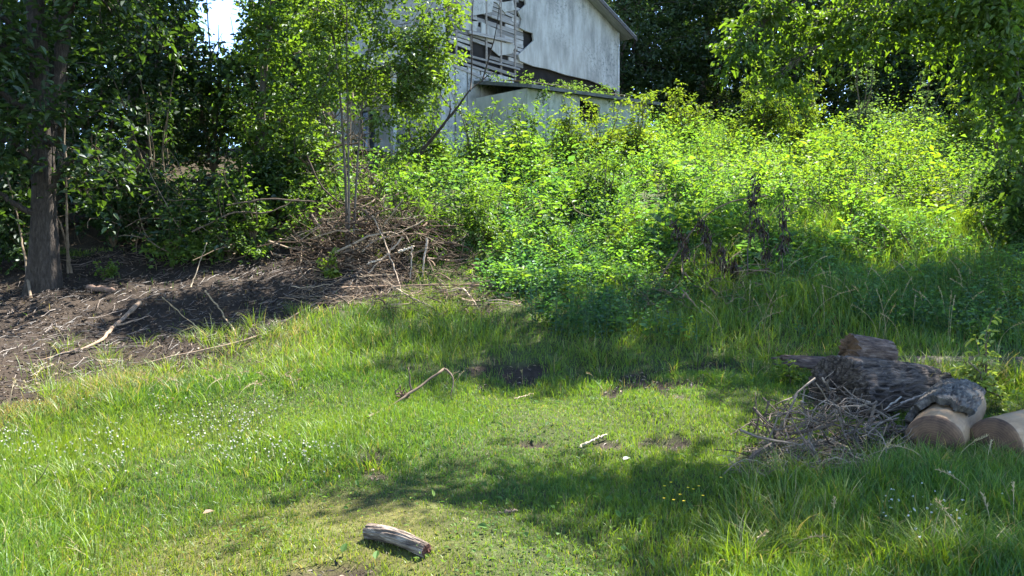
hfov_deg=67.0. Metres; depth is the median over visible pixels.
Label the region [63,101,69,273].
thin stem
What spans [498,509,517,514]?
stick
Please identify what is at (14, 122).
tree
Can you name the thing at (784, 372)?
seedling
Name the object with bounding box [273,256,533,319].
scattered brush
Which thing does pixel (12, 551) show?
grass
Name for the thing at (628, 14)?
tree
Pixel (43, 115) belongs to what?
tree
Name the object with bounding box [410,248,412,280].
stick
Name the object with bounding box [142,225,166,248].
seedling
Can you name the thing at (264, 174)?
shrub
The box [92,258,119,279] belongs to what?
seedling
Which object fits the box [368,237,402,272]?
stick
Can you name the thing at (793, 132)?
bush
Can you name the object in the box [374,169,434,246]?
bush
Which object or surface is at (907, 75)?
tree
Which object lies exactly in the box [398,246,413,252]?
stick
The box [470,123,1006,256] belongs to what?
dry stems
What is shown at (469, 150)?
bush
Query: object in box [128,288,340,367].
stick
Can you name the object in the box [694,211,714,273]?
withered stalk
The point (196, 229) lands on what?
stick
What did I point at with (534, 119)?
bush
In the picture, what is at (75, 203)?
shade brush
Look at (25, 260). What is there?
thin stem
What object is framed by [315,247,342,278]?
seedling
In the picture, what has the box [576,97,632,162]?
bush
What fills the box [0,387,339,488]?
clover flowers
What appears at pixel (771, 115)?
bush
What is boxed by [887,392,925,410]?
dead branch
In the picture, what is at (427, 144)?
leaning branch
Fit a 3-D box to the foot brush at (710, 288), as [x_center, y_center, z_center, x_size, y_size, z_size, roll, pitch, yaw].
[3.021,-0.226,11.388,3.194,1.257,2.720,0,2,0]
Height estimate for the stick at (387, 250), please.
1.466 m
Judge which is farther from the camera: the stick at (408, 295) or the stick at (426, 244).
the stick at (426, 244)
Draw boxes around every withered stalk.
[669,216,690,285]
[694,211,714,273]
[713,243,732,286]
[727,256,741,283]
[742,171,765,274]
[750,209,772,278]
[775,193,791,281]
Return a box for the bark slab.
[771,355,825,368]
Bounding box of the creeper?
[480,69,654,137]
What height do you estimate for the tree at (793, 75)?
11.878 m
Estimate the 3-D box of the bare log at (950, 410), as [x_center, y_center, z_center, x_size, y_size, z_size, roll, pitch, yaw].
[3.526,1.094,6.301,0.501,0.572,1.263,1,8,39]
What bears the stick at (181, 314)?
on the ground at (530, 371)
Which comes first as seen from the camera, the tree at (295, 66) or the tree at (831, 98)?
the tree at (295, 66)
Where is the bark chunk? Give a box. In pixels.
[838,333,897,359]
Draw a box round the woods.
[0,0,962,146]
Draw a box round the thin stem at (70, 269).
[58,218,72,272]
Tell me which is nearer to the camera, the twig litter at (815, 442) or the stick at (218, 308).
the twig litter at (815, 442)
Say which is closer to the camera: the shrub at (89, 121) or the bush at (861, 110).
the shrub at (89, 121)
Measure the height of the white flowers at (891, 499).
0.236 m
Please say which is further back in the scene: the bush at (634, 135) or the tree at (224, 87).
the tree at (224, 87)
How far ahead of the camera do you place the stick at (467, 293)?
11.14 m
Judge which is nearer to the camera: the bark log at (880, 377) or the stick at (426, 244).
the bark log at (880, 377)
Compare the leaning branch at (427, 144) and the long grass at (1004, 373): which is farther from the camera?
the leaning branch at (427, 144)
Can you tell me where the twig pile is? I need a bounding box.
[713,371,917,468]
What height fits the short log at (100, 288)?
0.149 m
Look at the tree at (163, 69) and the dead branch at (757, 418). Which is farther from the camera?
the tree at (163, 69)
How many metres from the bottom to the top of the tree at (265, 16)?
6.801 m
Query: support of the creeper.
on the derelict house
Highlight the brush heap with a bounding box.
[257,176,485,273]
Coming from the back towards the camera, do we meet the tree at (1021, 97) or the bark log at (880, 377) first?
the tree at (1021, 97)
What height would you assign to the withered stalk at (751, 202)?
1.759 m
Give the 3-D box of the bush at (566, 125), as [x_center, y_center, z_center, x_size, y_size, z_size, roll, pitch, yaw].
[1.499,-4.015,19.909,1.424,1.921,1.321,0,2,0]
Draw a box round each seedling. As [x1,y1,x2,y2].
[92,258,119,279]
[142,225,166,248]
[237,235,272,258]
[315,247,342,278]
[770,351,807,383]
[945,314,1022,411]
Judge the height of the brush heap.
1.802 m
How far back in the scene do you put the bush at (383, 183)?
14.43 m
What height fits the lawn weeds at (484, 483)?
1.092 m
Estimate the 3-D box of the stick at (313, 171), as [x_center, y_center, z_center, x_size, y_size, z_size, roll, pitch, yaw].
[-2.886,-1.739,12.961,1.126,0.994,0.046,0,2,0]
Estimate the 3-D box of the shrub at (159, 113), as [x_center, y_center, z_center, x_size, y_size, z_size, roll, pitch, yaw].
[-6.772,-2.702,14.393,2.374,3.462,2.636,0,2,0]
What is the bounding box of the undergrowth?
[313,98,1018,297]
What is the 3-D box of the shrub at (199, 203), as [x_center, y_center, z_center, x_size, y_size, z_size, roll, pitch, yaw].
[-5.340,-1.472,13.354,1.931,2.227,2.510,0,2,0]
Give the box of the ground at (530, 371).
[0,147,1023,575]
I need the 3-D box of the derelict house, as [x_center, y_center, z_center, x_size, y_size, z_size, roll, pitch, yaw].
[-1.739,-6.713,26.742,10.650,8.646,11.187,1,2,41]
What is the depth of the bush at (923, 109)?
23.26 m
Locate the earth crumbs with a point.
(347, 571)
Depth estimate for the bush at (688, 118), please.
22.79 m
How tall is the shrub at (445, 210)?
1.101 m
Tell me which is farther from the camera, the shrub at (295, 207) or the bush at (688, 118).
the bush at (688, 118)
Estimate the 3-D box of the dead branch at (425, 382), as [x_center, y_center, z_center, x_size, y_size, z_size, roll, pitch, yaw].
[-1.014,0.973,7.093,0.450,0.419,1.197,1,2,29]
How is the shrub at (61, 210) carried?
on the ground at (530, 371)
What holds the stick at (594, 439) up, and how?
on the ground at (530, 371)
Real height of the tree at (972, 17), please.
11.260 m
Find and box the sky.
[3,0,938,147]
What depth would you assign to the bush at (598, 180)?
15.37 m
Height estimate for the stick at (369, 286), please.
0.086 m
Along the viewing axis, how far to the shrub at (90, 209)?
13.20 m
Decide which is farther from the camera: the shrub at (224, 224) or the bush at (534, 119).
the bush at (534, 119)
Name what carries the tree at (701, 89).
on the ground at (530, 371)
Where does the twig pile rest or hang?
on the ground at (530, 371)
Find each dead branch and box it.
[367,368,453,426]
[730,415,776,434]
[755,392,758,442]
[759,421,878,447]
[840,419,877,440]
[864,396,901,424]
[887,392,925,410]
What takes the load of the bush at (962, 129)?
on the ground at (530, 371)
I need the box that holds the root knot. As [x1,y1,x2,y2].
[396,388,409,399]
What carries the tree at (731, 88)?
on the ground at (530, 371)
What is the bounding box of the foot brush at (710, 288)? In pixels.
[610,233,799,317]
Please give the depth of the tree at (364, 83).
12.48 m
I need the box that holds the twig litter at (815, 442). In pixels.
[715,430,903,482]
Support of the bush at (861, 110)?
on the ground at (530, 371)
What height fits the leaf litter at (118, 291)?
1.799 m
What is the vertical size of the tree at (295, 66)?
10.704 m
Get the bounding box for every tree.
[0,0,125,164]
[0,0,199,295]
[0,0,205,229]
[11,0,253,156]
[51,0,257,184]
[160,14,274,147]
[174,0,369,224]
[201,0,374,179]
[216,0,311,147]
[271,0,486,261]
[330,13,343,172]
[604,0,717,134]
[612,0,777,146]
[629,0,782,137]
[689,0,871,138]
[705,0,1023,241]
[798,0,919,137]
[798,0,996,144]
[883,1,1023,131]
[931,1,1023,135]
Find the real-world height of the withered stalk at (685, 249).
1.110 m
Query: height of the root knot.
0.165 m
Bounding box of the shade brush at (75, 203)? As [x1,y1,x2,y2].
[7,132,246,265]
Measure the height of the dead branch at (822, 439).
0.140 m
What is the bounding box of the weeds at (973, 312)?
[473,208,1023,352]
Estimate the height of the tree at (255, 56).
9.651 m
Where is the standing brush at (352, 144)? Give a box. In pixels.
[290,92,382,229]
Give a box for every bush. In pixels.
[334,144,411,225]
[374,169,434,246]
[387,85,465,177]
[443,79,513,179]
[444,179,511,255]
[494,97,563,174]
[546,92,598,163]
[565,135,634,214]
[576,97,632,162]
[604,90,666,157]
[660,78,718,154]
[724,60,796,151]
[766,60,830,153]
[843,54,887,150]
[885,68,947,151]
[935,85,1008,160]
[962,73,1023,224]
[973,161,1023,253]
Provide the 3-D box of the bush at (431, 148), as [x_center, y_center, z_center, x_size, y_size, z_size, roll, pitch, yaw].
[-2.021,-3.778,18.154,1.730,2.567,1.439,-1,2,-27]
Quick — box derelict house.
[273,0,663,156]
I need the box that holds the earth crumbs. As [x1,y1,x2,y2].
[298,361,903,575]
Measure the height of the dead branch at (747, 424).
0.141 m
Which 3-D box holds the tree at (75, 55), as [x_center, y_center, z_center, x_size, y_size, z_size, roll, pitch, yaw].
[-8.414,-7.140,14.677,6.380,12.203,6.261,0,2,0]
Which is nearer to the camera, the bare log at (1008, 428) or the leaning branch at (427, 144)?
the bare log at (1008, 428)
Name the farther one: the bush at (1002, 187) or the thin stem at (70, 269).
the bush at (1002, 187)
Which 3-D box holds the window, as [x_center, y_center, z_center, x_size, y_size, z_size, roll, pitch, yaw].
[-4.459,-4.915,24.040,0.880,1.320,0.125,1,2,41]
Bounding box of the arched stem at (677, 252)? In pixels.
[661,195,767,277]
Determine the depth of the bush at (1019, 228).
13.05 m
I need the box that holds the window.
[359,107,377,150]
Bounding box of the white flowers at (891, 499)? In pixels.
[880,471,1002,560]
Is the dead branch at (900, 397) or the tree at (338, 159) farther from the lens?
the tree at (338, 159)
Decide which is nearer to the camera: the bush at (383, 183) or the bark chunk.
the bark chunk
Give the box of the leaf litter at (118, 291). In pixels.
[0,244,416,402]
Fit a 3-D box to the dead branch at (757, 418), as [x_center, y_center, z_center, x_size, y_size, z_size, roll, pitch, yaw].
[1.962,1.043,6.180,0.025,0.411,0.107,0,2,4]
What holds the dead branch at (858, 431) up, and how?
on the ground at (530, 371)
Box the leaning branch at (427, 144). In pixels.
[416,3,499,157]
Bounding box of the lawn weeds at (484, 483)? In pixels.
[0,307,1023,575]
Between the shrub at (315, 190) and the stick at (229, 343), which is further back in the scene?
the shrub at (315, 190)
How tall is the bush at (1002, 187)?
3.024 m
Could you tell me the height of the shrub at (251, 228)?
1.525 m
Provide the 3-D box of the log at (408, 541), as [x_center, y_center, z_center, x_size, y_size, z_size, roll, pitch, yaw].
[-0.618,1.339,4.121,0.464,0.112,0.090,5,4,34]
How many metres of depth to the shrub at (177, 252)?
12.66 m
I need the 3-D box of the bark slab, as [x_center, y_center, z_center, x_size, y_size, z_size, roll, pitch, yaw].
[3.226,0.800,8.387,0.807,0.144,0.231,3,2,8]
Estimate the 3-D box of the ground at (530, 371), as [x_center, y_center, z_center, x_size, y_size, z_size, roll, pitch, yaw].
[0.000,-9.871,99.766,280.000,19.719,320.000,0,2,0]
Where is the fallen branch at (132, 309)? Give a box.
[34,301,149,361]
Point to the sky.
(220, 14)
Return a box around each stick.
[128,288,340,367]
[162,297,214,341]
[190,243,206,286]
[192,198,298,231]
[205,290,235,333]
[226,198,314,205]
[306,155,372,213]
[341,284,500,288]
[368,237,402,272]
[372,215,402,300]
[392,285,431,306]
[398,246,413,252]
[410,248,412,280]
[421,238,427,277]
[439,288,480,311]
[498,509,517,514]
[578,434,606,448]
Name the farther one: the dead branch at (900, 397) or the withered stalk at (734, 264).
the withered stalk at (734, 264)
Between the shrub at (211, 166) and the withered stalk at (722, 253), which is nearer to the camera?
the withered stalk at (722, 253)
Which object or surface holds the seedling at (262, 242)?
on the ground at (530, 371)
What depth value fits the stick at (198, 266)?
11.85 m
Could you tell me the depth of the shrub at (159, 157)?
19.21 m
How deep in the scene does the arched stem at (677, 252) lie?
11.70 m
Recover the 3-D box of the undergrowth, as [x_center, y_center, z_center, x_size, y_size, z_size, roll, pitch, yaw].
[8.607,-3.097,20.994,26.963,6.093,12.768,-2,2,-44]
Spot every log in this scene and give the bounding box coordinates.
[85,284,114,292]
[362,523,431,557]
[806,355,952,420]
[897,355,1023,369]
[904,378,986,453]
[969,409,1023,457]
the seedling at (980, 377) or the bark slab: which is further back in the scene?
the bark slab
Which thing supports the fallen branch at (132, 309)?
on the ground at (530, 371)
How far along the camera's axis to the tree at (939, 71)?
29.31 m
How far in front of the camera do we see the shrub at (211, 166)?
18.22 m
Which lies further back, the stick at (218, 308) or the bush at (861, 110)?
the bush at (861, 110)
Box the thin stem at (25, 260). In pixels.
[5,172,32,299]
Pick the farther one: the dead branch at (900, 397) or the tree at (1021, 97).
the tree at (1021, 97)
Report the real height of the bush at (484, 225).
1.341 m
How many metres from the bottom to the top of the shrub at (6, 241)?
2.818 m
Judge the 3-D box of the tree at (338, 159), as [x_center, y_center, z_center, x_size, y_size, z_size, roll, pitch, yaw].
[-4.941,-7.816,19.787,3.983,10.021,3.570,-1,2,-19]
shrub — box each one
[0,76,94,231]
[0,108,65,274]
[20,4,148,207]
[55,123,175,250]
[85,52,205,228]
[101,34,221,175]
[131,196,224,268]
[141,140,270,261]
[159,0,255,179]
[181,185,272,264]
[210,164,286,255]
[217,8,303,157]
[221,97,334,227]
[269,177,333,248]
[306,167,367,240]
[404,196,465,257]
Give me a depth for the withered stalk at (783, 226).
11.53 m
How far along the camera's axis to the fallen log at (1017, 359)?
8.38 m
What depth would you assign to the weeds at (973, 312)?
10.88 m
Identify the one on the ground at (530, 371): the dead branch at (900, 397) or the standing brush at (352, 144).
the standing brush at (352, 144)
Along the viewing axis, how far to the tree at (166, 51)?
22.15 m
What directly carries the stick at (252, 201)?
on the brush heap
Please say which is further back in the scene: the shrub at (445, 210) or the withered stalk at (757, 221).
the shrub at (445, 210)
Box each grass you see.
[0,191,1023,575]
[0,249,1023,574]
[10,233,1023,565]

